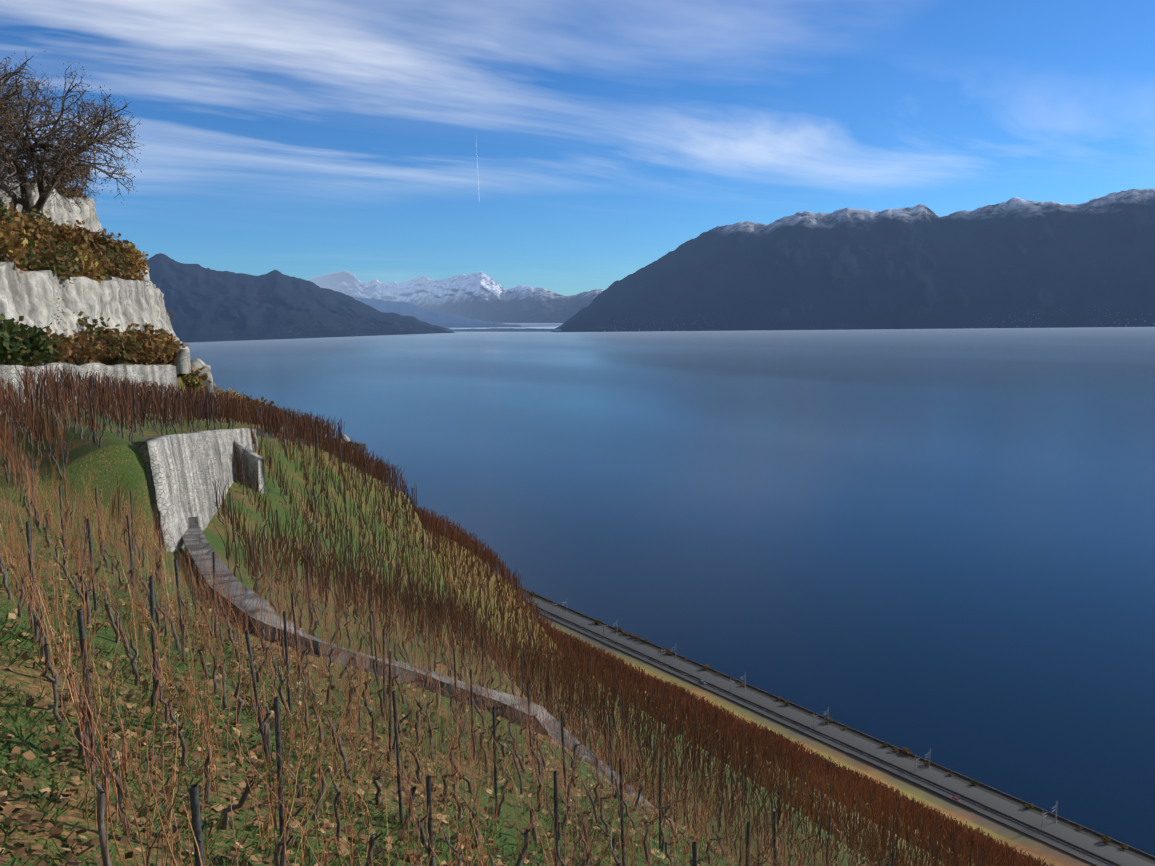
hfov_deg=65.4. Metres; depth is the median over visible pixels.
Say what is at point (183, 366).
end wall
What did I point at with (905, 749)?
catenary wires
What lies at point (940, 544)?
lake
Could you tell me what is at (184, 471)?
curved wall
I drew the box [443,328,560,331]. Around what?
delta
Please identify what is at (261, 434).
dark wall
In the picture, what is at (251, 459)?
buttress wall
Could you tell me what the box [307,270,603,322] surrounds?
mountains
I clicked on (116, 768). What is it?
grass tufts
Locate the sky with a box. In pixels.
[0,0,1154,295]
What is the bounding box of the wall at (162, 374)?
[0,363,177,412]
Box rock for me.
[190,358,213,395]
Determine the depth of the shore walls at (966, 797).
406.33 m
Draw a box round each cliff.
[0,175,101,236]
[0,261,175,364]
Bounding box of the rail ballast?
[515,587,1154,864]
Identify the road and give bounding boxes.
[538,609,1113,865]
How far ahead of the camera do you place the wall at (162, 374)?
60.39 m
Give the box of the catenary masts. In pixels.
[522,585,1057,828]
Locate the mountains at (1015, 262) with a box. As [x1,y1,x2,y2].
[554,188,1154,331]
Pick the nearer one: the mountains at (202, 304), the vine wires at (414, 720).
the vine wires at (414, 720)
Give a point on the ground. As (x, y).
(118, 461)
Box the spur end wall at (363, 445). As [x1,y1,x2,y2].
[320,436,365,449]
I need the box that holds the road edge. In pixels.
[535,607,1114,865]
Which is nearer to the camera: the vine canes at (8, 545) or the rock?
the vine canes at (8, 545)
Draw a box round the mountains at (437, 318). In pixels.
[351,296,520,326]
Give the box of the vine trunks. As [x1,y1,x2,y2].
[0,391,915,865]
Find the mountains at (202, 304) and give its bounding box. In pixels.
[145,253,454,342]
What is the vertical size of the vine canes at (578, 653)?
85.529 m
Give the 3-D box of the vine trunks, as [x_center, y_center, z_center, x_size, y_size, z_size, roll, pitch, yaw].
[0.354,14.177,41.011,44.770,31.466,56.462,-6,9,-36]
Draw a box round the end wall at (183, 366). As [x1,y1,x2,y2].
[164,330,190,373]
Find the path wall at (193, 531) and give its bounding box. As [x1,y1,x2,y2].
[182,517,672,821]
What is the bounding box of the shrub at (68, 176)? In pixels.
[34,147,94,196]
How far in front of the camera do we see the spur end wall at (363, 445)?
83.76 m
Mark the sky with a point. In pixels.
(303, 139)
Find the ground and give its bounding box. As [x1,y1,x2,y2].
[0,239,1154,865]
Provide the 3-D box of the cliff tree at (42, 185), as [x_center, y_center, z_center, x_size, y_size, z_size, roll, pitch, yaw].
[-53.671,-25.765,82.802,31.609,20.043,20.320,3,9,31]
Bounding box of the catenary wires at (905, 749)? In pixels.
[524,588,1154,860]
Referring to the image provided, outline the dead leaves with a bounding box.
[0,515,744,865]
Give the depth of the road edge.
410.72 m
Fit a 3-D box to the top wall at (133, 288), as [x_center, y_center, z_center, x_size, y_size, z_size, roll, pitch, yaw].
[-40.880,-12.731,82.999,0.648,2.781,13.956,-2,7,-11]
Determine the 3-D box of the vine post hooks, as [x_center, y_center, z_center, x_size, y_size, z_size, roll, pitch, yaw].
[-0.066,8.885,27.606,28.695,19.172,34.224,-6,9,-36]
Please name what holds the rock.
on the ground
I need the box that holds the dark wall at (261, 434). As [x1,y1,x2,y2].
[252,428,363,471]
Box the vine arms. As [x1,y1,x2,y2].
[0,388,918,865]
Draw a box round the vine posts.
[0,366,1035,865]
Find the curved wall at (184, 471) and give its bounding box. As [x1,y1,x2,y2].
[132,428,257,551]
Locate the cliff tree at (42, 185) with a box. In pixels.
[0,50,144,216]
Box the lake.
[184,326,1154,855]
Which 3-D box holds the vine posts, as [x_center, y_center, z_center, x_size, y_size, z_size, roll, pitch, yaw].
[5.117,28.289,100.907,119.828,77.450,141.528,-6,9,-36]
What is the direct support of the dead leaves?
on the ground
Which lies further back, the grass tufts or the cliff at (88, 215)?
the cliff at (88, 215)
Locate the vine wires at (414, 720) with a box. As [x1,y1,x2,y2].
[0,386,941,865]
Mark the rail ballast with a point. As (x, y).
(1035, 811)
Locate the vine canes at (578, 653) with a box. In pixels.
[0,363,1058,865]
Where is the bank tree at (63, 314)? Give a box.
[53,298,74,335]
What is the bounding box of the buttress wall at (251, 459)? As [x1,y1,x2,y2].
[233,439,265,493]
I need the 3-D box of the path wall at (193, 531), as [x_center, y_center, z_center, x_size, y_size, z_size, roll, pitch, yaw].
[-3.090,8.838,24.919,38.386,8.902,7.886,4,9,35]
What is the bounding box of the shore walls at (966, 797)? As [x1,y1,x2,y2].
[515,586,1154,865]
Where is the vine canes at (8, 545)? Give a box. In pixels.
[0,437,886,865]
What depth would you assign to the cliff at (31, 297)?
65.13 m
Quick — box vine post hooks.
[82,434,893,865]
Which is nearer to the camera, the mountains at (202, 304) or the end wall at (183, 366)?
the end wall at (183, 366)
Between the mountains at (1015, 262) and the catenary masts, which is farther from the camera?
the mountains at (1015, 262)
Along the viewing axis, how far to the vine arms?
17.87 m
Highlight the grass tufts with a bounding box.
[0,555,743,865]
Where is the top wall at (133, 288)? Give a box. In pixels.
[106,276,155,309]

